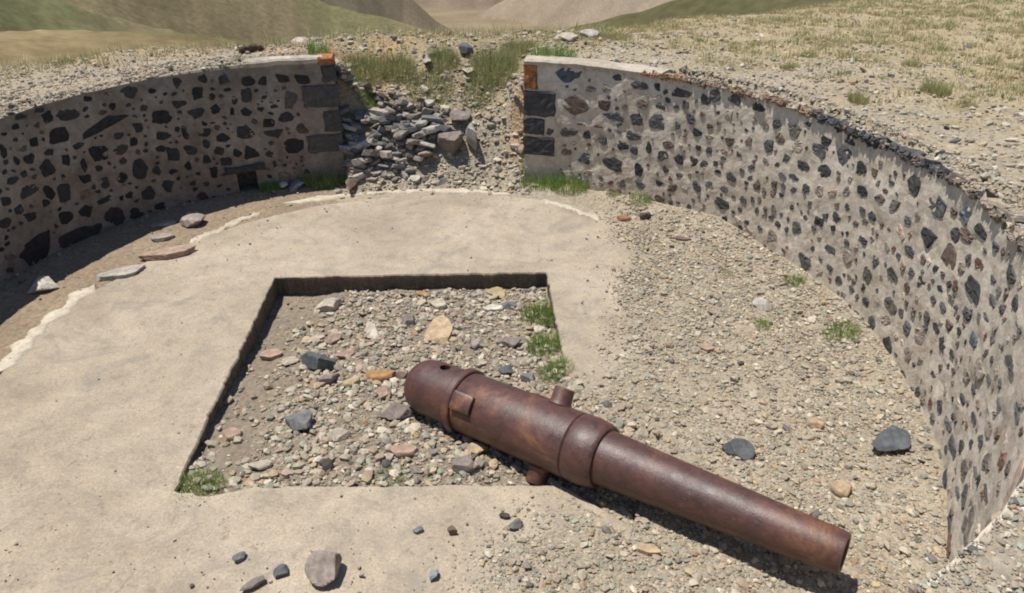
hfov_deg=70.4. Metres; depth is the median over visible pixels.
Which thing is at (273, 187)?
grass tuft
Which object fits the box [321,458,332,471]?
rock
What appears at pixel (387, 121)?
rubble stone
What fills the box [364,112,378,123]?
rubble stone
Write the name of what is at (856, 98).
grass tuft
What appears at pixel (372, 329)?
rock
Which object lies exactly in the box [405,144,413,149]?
rubble stone
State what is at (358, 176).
rubble stone
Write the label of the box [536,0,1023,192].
gravel
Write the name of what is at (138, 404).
concrete floor
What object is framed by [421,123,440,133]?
rubble stone
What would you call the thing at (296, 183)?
rock
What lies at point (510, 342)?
rock
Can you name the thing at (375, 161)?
rubble stone
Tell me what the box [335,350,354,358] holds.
rock
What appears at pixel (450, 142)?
rock
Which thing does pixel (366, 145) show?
rubble stone
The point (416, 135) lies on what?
rubble stone
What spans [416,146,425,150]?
rubble stone
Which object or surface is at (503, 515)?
rock
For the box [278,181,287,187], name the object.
rock
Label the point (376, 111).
rubble stone
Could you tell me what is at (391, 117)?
rubble stone
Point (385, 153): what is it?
rubble stone
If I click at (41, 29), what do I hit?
hills
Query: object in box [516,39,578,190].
grass tuft
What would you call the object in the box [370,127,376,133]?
rubble stone
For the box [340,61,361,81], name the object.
grass tuft
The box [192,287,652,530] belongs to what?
gravel
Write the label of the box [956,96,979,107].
grass tuft
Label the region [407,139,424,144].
rubble stone
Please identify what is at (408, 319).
rock
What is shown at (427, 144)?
rubble stone
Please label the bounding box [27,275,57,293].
rock
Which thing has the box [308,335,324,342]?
rock
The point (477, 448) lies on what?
rock
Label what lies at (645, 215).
rock
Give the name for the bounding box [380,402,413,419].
rock
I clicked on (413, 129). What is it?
rubble stone
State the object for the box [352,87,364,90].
rubble stone
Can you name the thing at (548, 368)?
grass tuft
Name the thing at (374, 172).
rubble stone
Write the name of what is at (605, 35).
grass tuft
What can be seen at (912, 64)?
grass tuft
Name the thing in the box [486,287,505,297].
rock
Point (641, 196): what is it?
grass tuft
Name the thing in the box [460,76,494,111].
grass tuft
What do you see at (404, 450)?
rock
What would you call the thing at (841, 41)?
dry grass
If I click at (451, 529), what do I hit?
rock
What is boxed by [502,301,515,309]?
rock
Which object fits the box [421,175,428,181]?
rubble stone
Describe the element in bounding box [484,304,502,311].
rock
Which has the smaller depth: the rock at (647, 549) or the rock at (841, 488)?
the rock at (647, 549)
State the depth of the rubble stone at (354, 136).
9.62 m
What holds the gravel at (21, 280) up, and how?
on the ground at (22, 312)
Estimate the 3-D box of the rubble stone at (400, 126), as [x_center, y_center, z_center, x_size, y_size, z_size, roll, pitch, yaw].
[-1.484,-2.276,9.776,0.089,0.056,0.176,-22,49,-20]
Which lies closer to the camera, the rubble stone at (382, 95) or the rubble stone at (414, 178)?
the rubble stone at (414, 178)
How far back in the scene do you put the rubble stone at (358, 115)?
9.71 m
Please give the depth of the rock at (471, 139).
9.61 m
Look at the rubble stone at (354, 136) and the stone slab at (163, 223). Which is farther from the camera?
the rubble stone at (354, 136)
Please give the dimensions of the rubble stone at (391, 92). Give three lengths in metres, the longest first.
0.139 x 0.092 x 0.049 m
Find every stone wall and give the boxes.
[0,51,345,281]
[523,55,1023,592]
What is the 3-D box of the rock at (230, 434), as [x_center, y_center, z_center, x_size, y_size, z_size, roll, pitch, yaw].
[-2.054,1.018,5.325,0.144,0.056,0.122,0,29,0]
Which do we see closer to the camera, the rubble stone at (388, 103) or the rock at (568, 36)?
the rubble stone at (388, 103)
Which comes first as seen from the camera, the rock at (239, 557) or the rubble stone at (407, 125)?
the rock at (239, 557)
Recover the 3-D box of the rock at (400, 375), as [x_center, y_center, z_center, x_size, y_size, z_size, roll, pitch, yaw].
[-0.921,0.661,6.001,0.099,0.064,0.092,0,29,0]
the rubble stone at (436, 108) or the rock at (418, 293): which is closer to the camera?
the rock at (418, 293)
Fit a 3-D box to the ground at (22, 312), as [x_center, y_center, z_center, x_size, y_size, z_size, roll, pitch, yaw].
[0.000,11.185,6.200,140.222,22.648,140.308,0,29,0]
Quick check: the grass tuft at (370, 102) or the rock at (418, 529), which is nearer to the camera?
the rock at (418, 529)
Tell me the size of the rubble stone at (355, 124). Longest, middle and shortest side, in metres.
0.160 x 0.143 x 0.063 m
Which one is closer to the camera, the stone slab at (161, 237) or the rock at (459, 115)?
the stone slab at (161, 237)
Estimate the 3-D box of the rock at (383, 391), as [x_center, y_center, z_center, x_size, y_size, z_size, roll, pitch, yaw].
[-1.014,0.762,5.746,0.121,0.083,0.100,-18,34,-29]
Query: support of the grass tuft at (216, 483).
on the ground at (22, 312)
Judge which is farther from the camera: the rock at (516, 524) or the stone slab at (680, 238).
the stone slab at (680, 238)
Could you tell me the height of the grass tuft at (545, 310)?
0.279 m
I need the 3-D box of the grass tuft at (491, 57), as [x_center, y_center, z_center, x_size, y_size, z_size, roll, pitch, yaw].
[-0.257,-3.280,10.243,0.880,0.638,0.841,25,37,37]
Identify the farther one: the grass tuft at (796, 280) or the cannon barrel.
the grass tuft at (796, 280)
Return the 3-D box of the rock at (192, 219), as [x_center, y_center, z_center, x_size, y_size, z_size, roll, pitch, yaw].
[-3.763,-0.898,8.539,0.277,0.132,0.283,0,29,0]
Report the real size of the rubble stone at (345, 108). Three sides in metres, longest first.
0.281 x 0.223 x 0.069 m
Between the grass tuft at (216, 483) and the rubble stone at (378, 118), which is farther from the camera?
the rubble stone at (378, 118)
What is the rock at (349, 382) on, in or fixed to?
on the ground at (22, 312)
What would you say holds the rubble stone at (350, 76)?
on the rubble stone
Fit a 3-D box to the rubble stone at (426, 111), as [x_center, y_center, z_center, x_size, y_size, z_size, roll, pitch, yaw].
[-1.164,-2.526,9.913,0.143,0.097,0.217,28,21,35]
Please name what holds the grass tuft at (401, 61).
on the ground at (22, 312)
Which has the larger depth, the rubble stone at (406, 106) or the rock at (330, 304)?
the rubble stone at (406, 106)
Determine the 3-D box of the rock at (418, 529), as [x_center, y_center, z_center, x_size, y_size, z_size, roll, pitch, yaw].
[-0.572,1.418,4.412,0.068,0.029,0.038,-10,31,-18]
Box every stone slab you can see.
[95,264,145,281]
[138,245,195,260]
[148,219,175,227]
[150,233,173,241]
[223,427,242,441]
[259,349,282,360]
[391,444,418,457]
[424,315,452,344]
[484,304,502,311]
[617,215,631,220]
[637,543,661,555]
[669,236,690,240]
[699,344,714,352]
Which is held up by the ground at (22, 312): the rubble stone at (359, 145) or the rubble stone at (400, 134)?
the rubble stone at (359, 145)
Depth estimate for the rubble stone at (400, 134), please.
9.64 m
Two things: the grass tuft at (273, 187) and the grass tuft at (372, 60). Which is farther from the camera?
the grass tuft at (372, 60)
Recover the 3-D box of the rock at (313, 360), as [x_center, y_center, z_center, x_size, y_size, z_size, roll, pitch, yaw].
[-1.635,0.536,6.115,0.305,0.159,0.184,11,31,19]
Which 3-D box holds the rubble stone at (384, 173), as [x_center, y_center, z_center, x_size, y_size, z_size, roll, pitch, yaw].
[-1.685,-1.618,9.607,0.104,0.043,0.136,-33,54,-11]
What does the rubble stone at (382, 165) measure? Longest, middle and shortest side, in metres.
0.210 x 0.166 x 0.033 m
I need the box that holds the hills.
[0,0,840,65]
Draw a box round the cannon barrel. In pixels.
[404,360,850,574]
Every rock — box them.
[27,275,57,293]
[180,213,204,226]
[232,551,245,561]
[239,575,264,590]
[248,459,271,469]
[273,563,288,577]
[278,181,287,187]
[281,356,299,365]
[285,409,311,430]
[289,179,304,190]
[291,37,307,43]
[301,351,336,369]
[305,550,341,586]
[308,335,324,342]
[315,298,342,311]
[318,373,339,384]
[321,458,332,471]
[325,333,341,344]
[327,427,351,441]
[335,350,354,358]
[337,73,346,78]
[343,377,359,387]
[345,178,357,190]
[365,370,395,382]
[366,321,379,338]
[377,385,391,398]
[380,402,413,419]
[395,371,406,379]
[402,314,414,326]
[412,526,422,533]
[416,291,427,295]
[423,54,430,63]
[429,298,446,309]
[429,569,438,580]
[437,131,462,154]
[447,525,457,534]
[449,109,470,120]
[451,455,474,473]
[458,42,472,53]
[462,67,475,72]
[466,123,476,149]
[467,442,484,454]
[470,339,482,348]
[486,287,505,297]
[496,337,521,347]
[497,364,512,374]
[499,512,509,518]
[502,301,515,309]
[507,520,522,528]
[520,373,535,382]
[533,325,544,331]
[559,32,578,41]
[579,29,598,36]
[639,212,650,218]
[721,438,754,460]
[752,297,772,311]
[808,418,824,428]
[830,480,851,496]
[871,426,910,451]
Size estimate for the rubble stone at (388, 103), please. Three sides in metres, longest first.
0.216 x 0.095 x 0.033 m
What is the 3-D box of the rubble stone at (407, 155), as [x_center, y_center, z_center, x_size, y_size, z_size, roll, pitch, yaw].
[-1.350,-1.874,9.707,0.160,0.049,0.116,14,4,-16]
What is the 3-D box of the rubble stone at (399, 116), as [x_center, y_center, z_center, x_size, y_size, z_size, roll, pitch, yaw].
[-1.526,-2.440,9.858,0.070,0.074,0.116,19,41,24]
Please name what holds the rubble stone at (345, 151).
on the ground at (22, 312)
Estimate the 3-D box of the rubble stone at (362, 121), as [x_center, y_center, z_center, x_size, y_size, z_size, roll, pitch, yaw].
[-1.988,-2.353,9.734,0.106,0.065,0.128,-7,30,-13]
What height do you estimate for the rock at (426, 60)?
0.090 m
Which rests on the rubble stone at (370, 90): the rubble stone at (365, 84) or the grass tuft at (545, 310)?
the rubble stone at (365, 84)
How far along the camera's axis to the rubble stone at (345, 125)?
9.60 m
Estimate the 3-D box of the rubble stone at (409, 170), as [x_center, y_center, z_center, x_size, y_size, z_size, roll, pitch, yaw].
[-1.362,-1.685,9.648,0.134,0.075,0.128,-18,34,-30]
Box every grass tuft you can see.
[51,58,75,66]
[168,465,227,506]
[258,179,279,192]
[300,36,346,189]
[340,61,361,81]
[341,65,379,123]
[342,48,388,86]
[373,463,410,486]
[377,48,416,84]
[405,67,454,110]
[423,42,461,72]
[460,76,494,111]
[462,40,524,91]
[498,37,534,60]
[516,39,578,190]
[519,295,553,328]
[523,323,567,359]
[536,353,576,382]
[547,52,589,195]
[593,31,633,40]
[606,188,618,196]
[629,193,652,206]
[753,317,772,328]
[779,60,801,70]
[783,273,804,287]
[800,49,819,57]
[822,317,862,343]
[846,86,872,105]
[900,56,922,67]
[920,73,955,97]
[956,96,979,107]
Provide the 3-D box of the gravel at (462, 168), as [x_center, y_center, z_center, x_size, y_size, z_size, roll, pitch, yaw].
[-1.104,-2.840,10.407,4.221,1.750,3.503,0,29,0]
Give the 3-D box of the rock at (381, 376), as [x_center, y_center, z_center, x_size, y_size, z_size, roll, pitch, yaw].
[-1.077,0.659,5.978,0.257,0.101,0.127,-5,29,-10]
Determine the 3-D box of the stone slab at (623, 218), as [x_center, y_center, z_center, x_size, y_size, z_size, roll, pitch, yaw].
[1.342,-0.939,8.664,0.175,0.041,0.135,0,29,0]
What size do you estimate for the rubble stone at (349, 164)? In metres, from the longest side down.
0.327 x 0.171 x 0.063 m
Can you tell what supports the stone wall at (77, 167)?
on the ground at (22, 312)
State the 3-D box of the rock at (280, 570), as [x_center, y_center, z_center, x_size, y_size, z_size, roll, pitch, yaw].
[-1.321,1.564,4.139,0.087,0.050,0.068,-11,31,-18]
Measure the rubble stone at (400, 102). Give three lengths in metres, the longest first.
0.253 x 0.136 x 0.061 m
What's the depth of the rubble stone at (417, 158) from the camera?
9.59 m
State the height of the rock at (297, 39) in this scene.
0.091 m
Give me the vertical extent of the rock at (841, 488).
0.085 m
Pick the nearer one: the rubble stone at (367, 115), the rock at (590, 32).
the rubble stone at (367, 115)
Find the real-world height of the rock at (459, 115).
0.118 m
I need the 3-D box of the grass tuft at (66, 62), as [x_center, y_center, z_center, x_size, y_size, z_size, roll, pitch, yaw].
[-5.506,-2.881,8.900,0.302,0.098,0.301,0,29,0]
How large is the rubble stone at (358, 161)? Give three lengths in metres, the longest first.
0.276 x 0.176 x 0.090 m
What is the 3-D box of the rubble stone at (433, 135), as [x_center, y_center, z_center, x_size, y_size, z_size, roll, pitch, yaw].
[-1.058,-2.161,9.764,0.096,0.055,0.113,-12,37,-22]
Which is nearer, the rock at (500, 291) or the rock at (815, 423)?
the rock at (815, 423)
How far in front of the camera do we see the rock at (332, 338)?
6.55 m
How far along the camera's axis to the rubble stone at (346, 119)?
9.63 m
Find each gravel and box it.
[0,41,320,103]
[0,59,246,116]
[0,196,645,592]
[6,158,524,358]
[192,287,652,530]
[303,28,579,197]
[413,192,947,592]
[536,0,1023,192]
[671,67,1023,592]
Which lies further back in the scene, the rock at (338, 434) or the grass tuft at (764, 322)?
the grass tuft at (764, 322)
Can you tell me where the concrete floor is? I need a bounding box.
[0,188,660,592]
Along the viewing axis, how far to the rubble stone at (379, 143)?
9.64 m
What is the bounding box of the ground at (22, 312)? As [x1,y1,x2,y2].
[0,0,1023,592]
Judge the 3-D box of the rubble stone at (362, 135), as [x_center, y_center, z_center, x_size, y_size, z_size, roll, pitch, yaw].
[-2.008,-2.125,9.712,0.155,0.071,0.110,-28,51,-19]
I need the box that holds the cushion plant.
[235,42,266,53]
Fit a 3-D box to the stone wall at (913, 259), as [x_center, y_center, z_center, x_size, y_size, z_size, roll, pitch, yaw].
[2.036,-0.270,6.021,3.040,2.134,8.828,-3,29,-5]
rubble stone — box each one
[336,66,350,73]
[336,69,350,73]
[338,145,350,150]
[338,149,348,153]
[340,104,349,114]
[341,117,352,121]
[342,122,356,130]
[343,130,358,140]
[343,160,366,168]
[346,73,354,78]
[346,81,357,86]
[348,141,358,145]
[348,167,363,172]
[349,122,360,128]
[350,139,367,149]
[350,156,372,165]
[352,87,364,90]
[352,172,364,180]
[354,110,363,120]
[358,133,367,138]
[360,82,371,87]
[360,119,367,123]
[360,137,373,151]
[361,149,379,156]
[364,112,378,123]
[366,88,375,92]
[366,107,388,116]
[367,158,379,165]
[367,177,377,181]
[368,128,381,138]
[368,170,381,175]
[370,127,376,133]
[372,116,386,122]
[374,94,382,99]
[375,92,389,99]
[376,164,389,167]
[377,125,384,133]
[377,141,387,145]
[379,119,390,124]
[379,150,392,157]
[381,170,387,177]
[384,101,398,106]
[385,106,395,114]
[385,113,396,121]
[388,90,395,94]
[390,164,406,169]
[393,94,402,98]
[393,130,408,139]
[394,139,404,145]
[395,99,408,105]
[395,158,406,163]
[396,113,402,120]
[397,123,405,129]
[400,169,407,179]
[403,103,411,109]
[403,123,410,127]
[403,126,418,133]
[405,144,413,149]
[405,153,413,158]
[405,167,414,172]
[406,111,422,120]
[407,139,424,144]
[410,130,426,139]
[410,175,419,182]
[413,155,422,161]
[415,118,428,126]
[416,104,422,109]
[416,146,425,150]
[416,151,432,157]
[417,98,424,102]
[419,141,435,148]
[421,107,433,114]
[421,115,441,121]
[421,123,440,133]
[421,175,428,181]
[422,99,434,105]
[429,121,451,131]
[429,133,436,138]
[432,112,442,116]
[433,105,439,111]
[437,177,446,185]
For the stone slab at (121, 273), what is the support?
on the ground at (22, 312)
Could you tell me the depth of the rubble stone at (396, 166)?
9.58 m
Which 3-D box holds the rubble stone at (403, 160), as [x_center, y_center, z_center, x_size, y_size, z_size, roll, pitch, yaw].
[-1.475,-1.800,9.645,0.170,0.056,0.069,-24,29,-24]
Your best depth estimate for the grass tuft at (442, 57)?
10.40 m
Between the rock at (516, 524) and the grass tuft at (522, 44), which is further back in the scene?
the grass tuft at (522, 44)
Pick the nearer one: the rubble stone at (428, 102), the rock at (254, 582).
the rock at (254, 582)
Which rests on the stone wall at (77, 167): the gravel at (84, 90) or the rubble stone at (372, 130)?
the gravel at (84, 90)
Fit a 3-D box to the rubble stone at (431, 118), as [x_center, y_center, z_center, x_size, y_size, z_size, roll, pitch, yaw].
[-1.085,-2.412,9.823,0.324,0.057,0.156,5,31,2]
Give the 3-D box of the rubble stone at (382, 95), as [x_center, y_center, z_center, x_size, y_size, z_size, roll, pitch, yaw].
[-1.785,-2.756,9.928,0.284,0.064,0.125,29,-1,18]
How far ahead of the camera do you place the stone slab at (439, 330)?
6.64 m
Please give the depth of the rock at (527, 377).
5.89 m
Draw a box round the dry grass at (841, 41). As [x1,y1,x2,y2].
[0,0,1023,107]
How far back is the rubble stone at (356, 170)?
9.53 m
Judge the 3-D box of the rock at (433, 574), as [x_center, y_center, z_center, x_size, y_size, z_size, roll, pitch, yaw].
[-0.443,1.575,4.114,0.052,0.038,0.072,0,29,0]
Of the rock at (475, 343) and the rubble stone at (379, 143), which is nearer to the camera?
the rock at (475, 343)
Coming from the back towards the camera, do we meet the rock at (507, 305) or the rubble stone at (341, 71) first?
the rubble stone at (341, 71)
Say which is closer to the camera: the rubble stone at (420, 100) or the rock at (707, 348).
the rock at (707, 348)
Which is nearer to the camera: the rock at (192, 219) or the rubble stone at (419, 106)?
the rock at (192, 219)
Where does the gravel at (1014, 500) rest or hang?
on the stone wall at (913, 259)
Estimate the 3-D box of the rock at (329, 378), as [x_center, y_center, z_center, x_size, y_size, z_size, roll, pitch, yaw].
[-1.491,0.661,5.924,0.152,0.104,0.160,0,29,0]
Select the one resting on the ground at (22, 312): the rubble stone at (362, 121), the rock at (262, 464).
the rock at (262, 464)
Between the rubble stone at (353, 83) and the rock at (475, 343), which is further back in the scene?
the rubble stone at (353, 83)
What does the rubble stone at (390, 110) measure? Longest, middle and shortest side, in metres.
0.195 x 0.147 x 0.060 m
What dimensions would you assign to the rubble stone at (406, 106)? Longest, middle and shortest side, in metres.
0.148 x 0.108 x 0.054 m
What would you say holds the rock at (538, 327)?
on the ground at (22, 312)
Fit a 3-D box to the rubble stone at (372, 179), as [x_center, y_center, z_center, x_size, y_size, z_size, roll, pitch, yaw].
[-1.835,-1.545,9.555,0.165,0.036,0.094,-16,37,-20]
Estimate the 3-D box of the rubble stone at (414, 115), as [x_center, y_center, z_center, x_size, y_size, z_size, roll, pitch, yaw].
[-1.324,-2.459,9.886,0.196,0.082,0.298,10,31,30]
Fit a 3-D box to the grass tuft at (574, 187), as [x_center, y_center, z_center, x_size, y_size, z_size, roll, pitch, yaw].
[0.752,-2.134,9.046,0.631,1.706,0.658,0,29,0]
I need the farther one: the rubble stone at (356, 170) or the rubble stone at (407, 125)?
the rubble stone at (407, 125)
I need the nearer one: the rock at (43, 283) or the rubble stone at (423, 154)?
the rock at (43, 283)
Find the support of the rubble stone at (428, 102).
on the ground at (22, 312)
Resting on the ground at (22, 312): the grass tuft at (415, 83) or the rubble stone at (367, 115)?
the grass tuft at (415, 83)
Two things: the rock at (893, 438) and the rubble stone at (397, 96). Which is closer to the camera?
the rock at (893, 438)
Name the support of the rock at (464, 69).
on the ground at (22, 312)
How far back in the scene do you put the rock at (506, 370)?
6.00 m
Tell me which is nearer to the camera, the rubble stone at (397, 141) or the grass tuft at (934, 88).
the grass tuft at (934, 88)
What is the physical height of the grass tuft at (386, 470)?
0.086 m
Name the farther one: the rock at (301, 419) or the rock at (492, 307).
the rock at (492, 307)
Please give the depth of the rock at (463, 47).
10.54 m
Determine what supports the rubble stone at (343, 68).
on the rock at (342, 76)
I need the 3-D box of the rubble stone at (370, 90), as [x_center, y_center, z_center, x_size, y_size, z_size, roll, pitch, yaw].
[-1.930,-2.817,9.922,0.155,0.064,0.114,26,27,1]
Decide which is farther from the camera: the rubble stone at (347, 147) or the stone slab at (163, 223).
the rubble stone at (347, 147)
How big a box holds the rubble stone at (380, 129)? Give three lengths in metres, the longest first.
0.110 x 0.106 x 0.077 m
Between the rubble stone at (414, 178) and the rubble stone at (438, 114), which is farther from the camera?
the rubble stone at (438, 114)
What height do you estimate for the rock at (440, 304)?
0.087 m
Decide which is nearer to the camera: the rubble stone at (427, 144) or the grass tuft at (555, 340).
the grass tuft at (555, 340)
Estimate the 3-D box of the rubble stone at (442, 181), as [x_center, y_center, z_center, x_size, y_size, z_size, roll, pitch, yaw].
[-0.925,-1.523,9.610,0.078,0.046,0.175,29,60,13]
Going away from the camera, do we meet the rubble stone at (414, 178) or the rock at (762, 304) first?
the rock at (762, 304)
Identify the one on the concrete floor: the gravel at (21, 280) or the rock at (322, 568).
the rock at (322, 568)
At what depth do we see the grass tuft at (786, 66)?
8.33 m
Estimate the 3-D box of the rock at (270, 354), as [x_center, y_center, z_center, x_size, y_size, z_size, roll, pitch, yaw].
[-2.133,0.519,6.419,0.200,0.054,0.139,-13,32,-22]
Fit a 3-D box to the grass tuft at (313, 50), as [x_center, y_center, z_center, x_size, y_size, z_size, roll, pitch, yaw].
[-2.549,-2.387,9.356,0.826,1.921,0.826,0,29,0]
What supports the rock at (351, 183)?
on the ground at (22, 312)
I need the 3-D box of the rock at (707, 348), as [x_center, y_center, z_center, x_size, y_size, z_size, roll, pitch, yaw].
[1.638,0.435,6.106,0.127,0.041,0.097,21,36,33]
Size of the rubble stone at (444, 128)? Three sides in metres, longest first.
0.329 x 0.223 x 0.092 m
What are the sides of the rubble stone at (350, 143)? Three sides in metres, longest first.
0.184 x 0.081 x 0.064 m
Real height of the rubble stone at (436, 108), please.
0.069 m
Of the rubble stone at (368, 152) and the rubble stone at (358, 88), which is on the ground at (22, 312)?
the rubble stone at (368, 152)
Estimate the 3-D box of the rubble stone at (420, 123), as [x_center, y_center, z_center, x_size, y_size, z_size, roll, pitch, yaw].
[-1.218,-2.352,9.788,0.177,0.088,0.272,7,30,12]
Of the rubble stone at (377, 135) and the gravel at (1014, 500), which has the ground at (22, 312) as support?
the rubble stone at (377, 135)
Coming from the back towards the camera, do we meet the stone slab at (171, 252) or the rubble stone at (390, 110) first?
the rubble stone at (390, 110)
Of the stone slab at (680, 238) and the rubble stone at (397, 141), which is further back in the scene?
the rubble stone at (397, 141)
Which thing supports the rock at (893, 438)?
on the ground at (22, 312)
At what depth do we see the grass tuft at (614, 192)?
9.15 m
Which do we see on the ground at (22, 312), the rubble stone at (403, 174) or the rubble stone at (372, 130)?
the rubble stone at (403, 174)
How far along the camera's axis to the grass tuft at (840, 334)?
6.20 m
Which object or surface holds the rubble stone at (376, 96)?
on the gravel at (462, 168)
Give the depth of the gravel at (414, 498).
4.56 m
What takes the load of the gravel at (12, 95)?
on the ground at (22, 312)
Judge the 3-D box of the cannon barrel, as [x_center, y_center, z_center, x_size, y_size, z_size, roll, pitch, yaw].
[0.510,1.028,4.721,3.138,0.613,0.498,20,35,32]

